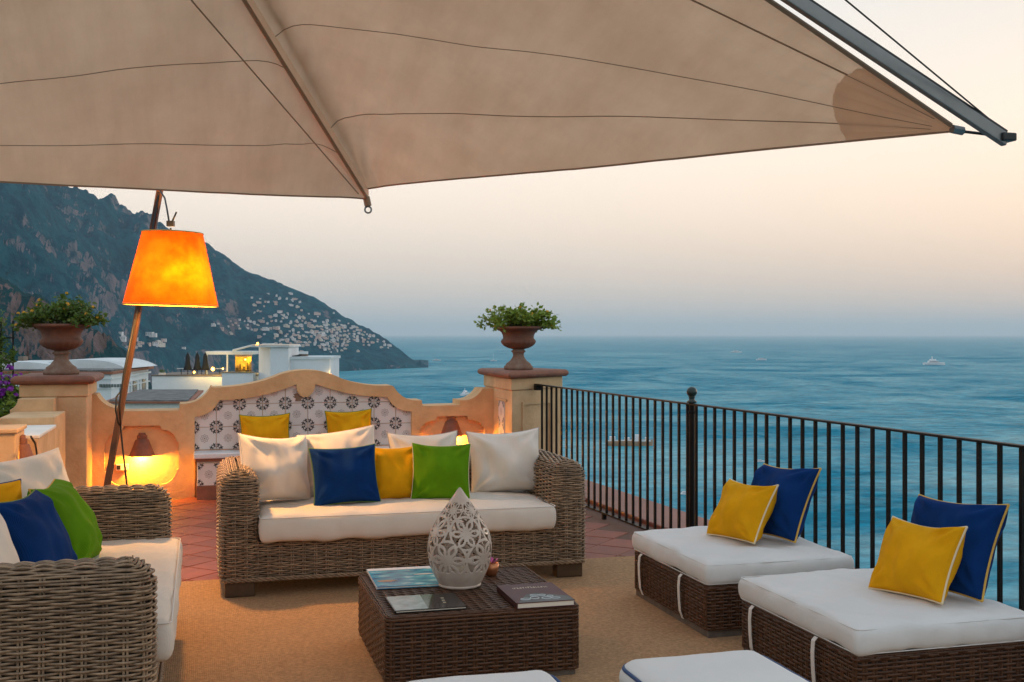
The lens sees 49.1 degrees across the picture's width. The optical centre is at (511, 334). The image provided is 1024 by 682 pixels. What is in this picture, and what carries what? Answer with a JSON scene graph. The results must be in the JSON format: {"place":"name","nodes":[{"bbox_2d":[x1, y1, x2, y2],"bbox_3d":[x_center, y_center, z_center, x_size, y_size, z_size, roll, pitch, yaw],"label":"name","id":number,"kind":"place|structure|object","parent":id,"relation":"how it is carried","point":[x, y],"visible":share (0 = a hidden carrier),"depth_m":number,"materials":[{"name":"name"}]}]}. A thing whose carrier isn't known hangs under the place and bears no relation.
{"place":"outdoors","nodes":[
{"label":"outdoors","id":0,"kind":"place"},
{"bbox_2d":[0,321,14,386],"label":"trellis","id":1,"kind":"object","parent":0,"point":[12,337],"visible":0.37,"depth_m":11.63,"materials":[{"name":"metal"}]},
{"bbox_2d":[0,309,19,373],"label":"climbing plant","id":2,"kind":"object","parent":1,"relation":"attached to","point":[7,357],"visible":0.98,"depth_m":11.56,"materials":[{"name":"green plant"}]},
{"bbox_2d":[0,391,16,417],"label":"leafy bush","id":3,"kind":"object","parent":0,"point":[11,403],"visible":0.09,"depth_m":10.87,"materials":[{"name":"green plant"}]},
{"bbox_2d":[0,365,29,409],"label":"bougainvillea","id":4,"kind":"object","parent":3,"relation":"on","point":[11,388],"visible":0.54,"depth_m":11.08,"materials":[{"name":"purple plant"}]},
{"bbox_2d":[0,424,26,461],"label":"parapet pier","id":5,"kind":"structure","parent":0,"point":[10,436],"depth_m":7.50,"materials":[{"name":"paint"}]},
{"bbox_2d":[19,435,32,458],"bbox_3d":[-3.329,0.804,7.721,0.101,0.219,0.236,0,0,-16],"label":"wall light","id":6,"kind":"object","parent":5,"relation":"attached to","point":[25,450],"visible":0.69,"depth_m":7.67,"materials":[{"name":"ceramic"}]},
{"bbox_2d":[0,276,151,388],"bbox_3d":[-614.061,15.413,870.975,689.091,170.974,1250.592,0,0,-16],"label":"hillside","id":7,"kind":"structure","parent":0,"point":[14,299],"depth_m":824.88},
{"bbox_2d":[0,183,427,384],"bbox_3d":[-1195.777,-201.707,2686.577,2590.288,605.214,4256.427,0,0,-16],"label":"headland","id":8,"kind":"structure","parent":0,"point":[74,242],"depth_m":2929.95,"materials":[{"name":"green plant"}]},
{"bbox_2d":[120,336,126,341],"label":"hillside house","id":9,"kind":"structure","parent":8,"relation":"on","point":[123,338],"depth_m":2089.96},
{"bbox_2d":[146,332,156,336],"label":"hillside house","id":10,"kind":"structure","parent":8,"relation":"on","point":[151,334],"depth_m":2261.07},
{"bbox_2d":[152,341,157,346],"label":"hillside house","id":11,"kind":"structure","parent":8,"relation":"on","point":[154,343],"depth_m":2250.30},
{"bbox_2d":[156,340,164,346],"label":"hillside house","id":12,"kind":"structure","parent":8,"relation":"on","point":[161,344],"depth_m":2263.41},
{"bbox_2d":[169,497,644,580],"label":"floor","id":13,"kind":"structure","parent":0,"point":[194,523],"depth_m":8.55,"materials":[{"name":"tile"}]},
{"bbox_2d":[0,411,64,466],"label":"side parapet","id":14,"kind":"structure","parent":13,"relation":"on","point":[45,430],"depth_m":8.81,"materials":[{"name":"paint"}]},
{"bbox_2d":[30,436,37,454],"bbox_3d":[-3.213,0.939,7.531,0.020,0.530,0.209,0,0,-14],"label":"power cable","id":15,"kind":"object","parent":14,"relation":"hanging from","point":[33,440],"visible":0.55,"depth_m":7.55,"materials":[{"name":"black rubber"}]},
{"bbox_2d":[10,372,103,486],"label":"pillar","id":16,"kind":"structure","parent":13,"relation":"on","point":[70,396],"depth_m":9.82,"materials":[{"name":"paint"}]},
{"bbox_2d":[32,324,91,374],"bbox_3d":[-4.087,0.136,10.157,0.515,0.456,0.515,0,0,-16],"label":"urn","id":17,"kind":"object","parent":16,"relation":"on","point":[61,340],"visible":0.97,"depth_m":10.03,"materials":[{"name":"ceramic"}]},
{"bbox_2d":[10,292,110,331],"bbox_3d":[-4.089,-0.204,10.162,0.848,0.366,0.692,0,0,-16],"label":"flowering plant","id":18,"kind":"object","parent":17,"relation":"in","point":[64,311],"visible":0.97,"depth_m":10.02,"materials":[{"name":"green plant"}]},
{"bbox_2d":[104,191,218,485],"bbox_3d":[-2.396,0.284,7.200,1.196,2.512,0.584,0,0,34],"label":"floor lamp","id":19,"kind":"object","parent":13,"relation":"on","point":[170,267],"visible":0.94,"depth_m":6.86,"materials":[{"name":"orange fabric"}]},
{"bbox_2d":[194,445,388,499],"bbox_3d":[-1.961,1.322,10.752,2.106,0.436,0.300,0,0,-16],"label":"tiled bench","id":20,"kind":"object","parent":13,"relation":"on","point":[208,461],"visible":0.12,"depth_m":10.40,"materials":[{"name":"stone"}]},
{"bbox_2d":[239,413,289,438],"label":"pillow","id":21,"kind":"object","parent":20,"relation":"on","point":[275,427],"visible":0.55,"depth_m":10.61,"materials":[{"name":"yellow fabric"}]},
{"bbox_2d":[324,408,371,432],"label":"pillow","id":22,"kind":"object","parent":20,"relation":"on","point":[339,421],"visible":0.48,"depth_m":10.82,"materials":[{"name":"yellow fabric"}]},
{"bbox_2d":[92,369,493,497],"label":"parapet wall","id":23,"kind":"structure","parent":13,"relation":"on","point":[208,419],"depth_m":10.74,"materials":[{"name":"paint"}]},
{"bbox_2d":[116,464,128,470],"bbox_3d":[-3.631,1.240,10.437,0.110,0.060,0.042,0,0,-16],"label":"socket box","id":24,"kind":"object","parent":23,"relation":"attached to","point":[119,467],"visible":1,"depth_m":10.42,"materials":[{"name":"white plastic"}]},
{"bbox_2d":[129,433,154,456],"bbox_3d":[-3.455,1.034,10.453,0.236,0.219,0.101,0,0,-16],"label":"wall light","id":25,"kind":"object","parent":23,"relation":"attached to","point":[142,447],"visible":1,"depth_m":10.45,"materials":[{"name":"ceramic"}]},
{"bbox_2d":[441,416,462,436],"bbox_3d":[-0.599,0.919,11.245,0.236,0.219,0.101,0,0,-16],"label":"wall light","id":26,"kind":"object","parent":23,"relation":"attached to","point":[451,424],"visible":0.81,"depth_m":11.24,"materials":[{"name":"ceramic"}]},
{"bbox_2d":[157,556,743,681],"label":"rug","id":27,"kind":"object","parent":13,"relation":"on","point":[303,630],"visible":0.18,"depth_m":5.73,"materials":[{"name":"carpet"}]},
{"bbox_2d":[0,483,182,681],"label":"wicker sofa","id":28,"kind":"object","parent":27,"relation":"on","point":[109,613],"visible":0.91,"depth_m":3.88,"materials":[{"name":"wicker"}]},
{"bbox_2d":[0,514,19,563],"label":"pillow","id":29,"kind":"object","parent":28,"relation":"on","point":[8,553],"visible":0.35,"depth_m":4.32,"materials":[{"name":"white fabric"}]},
{"bbox_2d":[0,479,21,501],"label":"pillow","id":30,"kind":"object","parent":28,"relation":"on","point":[10,490],"visible":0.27,"depth_m":4.88,"materials":[{"name":"yellow fabric"}]},
{"bbox_2d":[0,448,69,497],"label":"pillow","id":31,"kind":"object","parent":28,"relation":"on","point":[41,470],"visible":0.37,"depth_m":5.45,"materials":[{"name":"white fabric"}]},
{"bbox_2d":[0,489,77,561],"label":"pillow","id":32,"kind":"object","parent":28,"relation":"on","point":[37,530],"visible":0.58,"depth_m":4.59,"materials":[{"name":"blue fabric"}]},
{"bbox_2d":[27,478,102,558],"bbox_3d":[-2.036,0.868,5.101,0.244,0.428,0.428,-28,3,-5],"label":"pillow","id":33,"kind":"object","parent":28,"relation":"on","point":[76,513],"visible":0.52,"depth_m":5.01,"materials":[{"name":"green fabric"}]},
{"bbox_2d":[216,449,585,597],"bbox_3d":[-0.720,1.159,7.170,2.260,0.734,1.018,0,0,-16],"label":"wicker sofa","id":34,"kind":"object","parent":27,"relation":"on","point":[541,524],"visible":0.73,"depth_m":6.70,"materials":[{"name":"wicker"}]},
{"bbox_2d":[238,433,310,500],"bbox_3d":[-1.477,0.835,6.988,0.478,0.433,0.296,5,-19,-38],"label":"pillow","id":35,"kind":"object","parent":34,"relation":"on","point":[278,467],"visible":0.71,"depth_m":6.90,"materials":[{"name":"white fabric"}]},
{"bbox_2d":[297,425,374,496],"bbox_3d":[-1.115,0.830,7.274,0.508,0.423,0.252,-6,-12,-19],"label":"pillow","id":36,"kind":"object","parent":34,"relation":"on","point":[361,436],"visible":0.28,"depth_m":7.23,"materials":[{"name":"white fabric"}]},
{"bbox_2d":[308,443,380,505],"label":"pillow","id":37,"kind":"object","parent":34,"relation":"on","point":[344,475],"visible":1,"depth_m":6.88,"materials":[{"name":"blue fabric"}]},
{"bbox_2d":[375,446,412,498],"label":"pillow","id":38,"kind":"object","parent":34,"relation":"on","point":[394,471],"visible":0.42,"depth_m":7.08,"materials":[{"name":"yellow fabric"}]},
{"bbox_2d":[387,430,457,447],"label":"pillow","id":39,"kind":"object","parent":34,"relation":"on","point":[401,440],"visible":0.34,"depth_m":7.40,"materials":[{"name":"white fabric"}]},
{"bbox_2d":[410,442,470,498],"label":"pillow","id":40,"kind":"object","parent":34,"relation":"on","point":[440,472],"visible":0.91,"depth_m":7.06,"materials":[{"name":"green fabric"}]},
{"bbox_2d":[466,427,538,491],"bbox_3d":[-0.046,0.845,7.457,0.498,0.428,0.272,-2,-14,-12],"label":"pillow","id":41,"kind":"object","parent":34,"relation":"on","point":[502,462],"visible":0.89,"depth_m":7.36,"materials":[{"name":"white fabric"}]},
{"bbox_2d":[358,565,578,681],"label":"coffee table","id":42,"kind":"object","parent":27,"relation":"on","point":[490,629],"visible":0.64,"depth_m":4.93,"materials":[{"name":"brown wicker"}]},
{"bbox_2d":[366,566,438,588],"bbox_3d":[-0.534,1.205,5.551,0.326,0.013,0.417,0,0,-14],"label":"magazine","id":43,"kind":"object","parent":42,"relation":"on","point":[402,577],"visible":0.87,"depth_m":5.52,"materials":[{"name":"paper"}]},
{"bbox_2d":[385,593,466,613],"bbox_3d":[-0.389,1.205,5.026,0.319,0.012,0.272,0,0,-16],"label":"magazine","id":44,"kind":"object","parent":42,"relation":"on","point":[425,602],"visible":1,"depth_m":4.99,"materials":[{"name":"paper"}]},
{"bbox_2d":[427,487,491,589],"bbox_3d":[-0.252,0.976,5.406,0.311,0.471,0.311,0,0,-16],"label":"ceramic lantern","id":45,"kind":"object","parent":42,"relation":"on","point":[467,572],"visible":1,"depth_m":5.32,"materials":[{"name":"ceramic"}]},
{"bbox_2d":[497,582,574,608],"bbox_3d":[0.104,1.197,5.140,0.268,0.029,0.366,0,0,-15],"label":"book","id":46,"kind":"object","parent":42,"relation":"on","point":[533,595],"visible":1,"depth_m":5.08,"materials":[{"name":"paper"}]},
{"bbox_2d":[409,670,560,681],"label":"footstool","id":47,"kind":"object","parent":27,"relation":"on","point":[534,676],"visible":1,"depth_m":3.61,"materials":[{"name":"white fabric"}]},
{"bbox_2d":[619,650,809,681],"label":"footstool","id":48,"kind":"object","parent":27,"relation":"on","point":[741,666],"visible":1,"depth_m":3.72,"materials":[{"name":"white fabric"}]},
{"bbox_2d":[632,526,853,637],"bbox_3d":[1.240,1.330,6.197,0.869,0.394,1.032,0,0,-16],"label":"woven pouf","id":49,"kind":"object","parent":27,"relation":"on","point":[690,576],"visible":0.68,"depth_m":5.84,"materials":[{"name":"white fabric"}]},
{"bbox_2d":[706,478,778,543],"bbox_3d":[1.279,0.981,6.228,0.208,0.355,0.420,33,-16,-22],"label":"pillow","id":50,"kind":"object","parent":49,"relation":"on","point":[742,512],"visible":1,"depth_m":6.12,"materials":[{"name":"yellow fabric"}]},
{"bbox_2d":[751,463,821,542],"bbox_3d":[1.492,0.936,6.287,0.221,0.441,0.491,29,-15,-23],"label":"pillow","id":51,"kind":"object","parent":49,"relation":"on","point":[795,494],"visible":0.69,"depth_m":6.12,"materials":[{"name":"blue fabric"}]},
{"bbox_2d":[738,568,1023,681],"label":"woven pouf","id":52,"kind":"object","parent":27,"relation":"on","point":[841,625],"visible":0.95,"depth_m":4.58,"materials":[{"name":"white fabric"}]},
{"bbox_2d":[868,516,967,604],"bbox_3d":[1.776,0.985,4.903,0.202,0.355,0.420,31,-16,-24],"label":"pillow","id":53,"kind":"object","parent":52,"relation":"on","point":[919,561],"visible":1,"depth_m":4.80,"materials":[{"name":"yellow fabric"}]},
{"bbox_2d":[910,494,1009,601],"bbox_3d":[1.943,0.939,4.981,0.227,0.441,0.501,28,-14,-25],"label":"pillow","id":54,"kind":"object","parent":52,"relation":"on","point":[985,523],"visible":0.59,"depth_m":4.81,"materials":[{"name":"blue fabric"}]},
{"bbox_2d":[477,368,568,454],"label":"pillar","id":55,"kind":"structure","parent":13,"relation":"on","point":[517,402],"depth_m":10.98,"materials":[{"name":"paint"}]},
{"bbox_2d":[494,326,541,369],"bbox_3d":[0.064,0.139,11.225,0.486,0.430,0.486,0,0,-16],"label":"urn","id":56,"kind":"object","parent":55,"relation":"on","point":[518,340],"visible":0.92,"depth_m":11.10,"materials":[{"name":"ceramic"}]},
{"bbox_2d":[474,302,561,332],"bbox_3d":[0.074,-0.168,11.244,0.883,0.319,0.714,0,0,-16],"label":"flowering plant","id":57,"kind":"object","parent":56,"relation":"in","point":[520,316],"visible":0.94,"depth_m":11.14,"materials":[{"name":"green plant"}]},
{"bbox_2d":[584,501,653,529],"bbox_3d":[1.711,1.630,6.889,0.056,0.220,9.900,0,0,-18],"label":"gutter","id":58,"kind":"object","parent":13,"relation":"on","point":[623,517],"depth_m":9.28,"materials":[{"name":"tile"}]},
{"bbox_2d":[534,384,1023,610],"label":"railing","id":59,"kind":"object","parent":13,"relation":"on","point":[691,462],"visible":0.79,"depth_m":7.52,"materials":[{"name":"metal"}]},
{"bbox_2d":[486,557,498,575],"bbox_3d":[-0.105,1.169,5.633,0.080,0.085,0.080,0,0,-16],"label":"copper cup","id":60,"kind":"object","parent":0,"point":[492,569],"visible":0.69,"depth_m":5.60,"materials":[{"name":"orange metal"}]},
{"bbox_2d":[0,0,1016,213],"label":"shade canopy","id":61,"kind":"object","parent":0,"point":[354,99],"visible":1,"depth_m":5.62,"materials":[{"name":"fabric"}]},
{"bbox_2d":[70,0,1023,334],"label":"sky","id":62,"kind":"structure","parent":0,"point":[923,234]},
{"bbox_2d":[339,335,1023,608],"bbox_3d":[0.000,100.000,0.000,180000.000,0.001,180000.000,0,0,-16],"label":"sea","id":63,"kind":"structure","parent":0,"point":[973,387],"depth_m":1765.66,"materials":[{"name":"liquid"}]},
{"bbox_2d":[460,388,468,395],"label":"motor yacht","id":64,"kind":"object","parent":63,"relation":"on","point":[465,393],"visible":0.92,"depth_m":1818.86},
{"bbox_2d":[608,435,652,445],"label":"moored barge","id":65,"kind":"object","parent":63,"relation":"on","point":[630,442],"visible":0.63,"depth_m":1000.40,"materials":[{"name":"white wood"}]},
{"bbox_2d":[923,356,944,364],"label":"ferry boat","id":66,"kind":"object","parent":63,"relation":"on","point":[932,361],"visible":0.95,"depth_m":3614.76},
{"bbox_2d":[584,479,854,568],"bbox_3d":[1.977,1.613,6.977,0.500,0.255,9.900,0,0,-18],"label":"ledge","id":67,"kind":"object","parent":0,"point":[674,517],"depth_m":9.54,"materials":[{"name":"tile"}]},
{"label":"town ground","id":68,"kind":"structure","parent":0,"visible":0},
{"bbox_2d":[2,356,156,408],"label":"vaulted house","id":69,"kind":"structure","parent":68,"relation":"on","point":[110,382],"depth_m":101.00,"materials":[{"name":"paint"}]},
{"bbox_2d":[129,380,138,392],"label":"window","id":70,"kind":"structure","parent":69,"relation":"in","point":[133,387],"depth_m":104.43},
{"bbox_2d":[139,378,146,388],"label":"window","id":71,"kind":"structure","parent":69,"relation":"in","point":[143,385],"depth_m":108.98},
{"bbox_2d":[106,389,202,408],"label":"flat roof house","id":72,"kind":"structure","parent":68,"relation":"on","point":[153,398],"depth_m":57.63,"materials":[{"name":"white paint"}]},
{"bbox_2d":[151,343,340,397],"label":"terrace restaurant","id":73,"kind":"structure","parent":68,"relation":"on","point":[274,358],"depth_m":129.00,"materials":[{"name":"white paint"}]},
{"bbox_2d":[183,352,191,373],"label":"closed parasol","id":74,"kind":"object","parent":73,"relation":"on","point":[187,366],"visible":1,"depth_m":130.78,"materials":[{"name":"fabric"}]},
{"bbox_2d":[193,352,200,373],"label":"closed parasol","id":75,"kind":"object","parent":73,"relation":"on","point":[197,366],"visible":1,"depth_m":130.78,"materials":[{"name":"fabric"}]},
{"bbox_2d":[201,352,209,373],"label":"closed parasol","id":76,"kind":"object","parent":73,"relation":"on","point":[205,366],"visible":1,"depth_m":130.78,"materials":[{"name":"fabric"}]}
]}

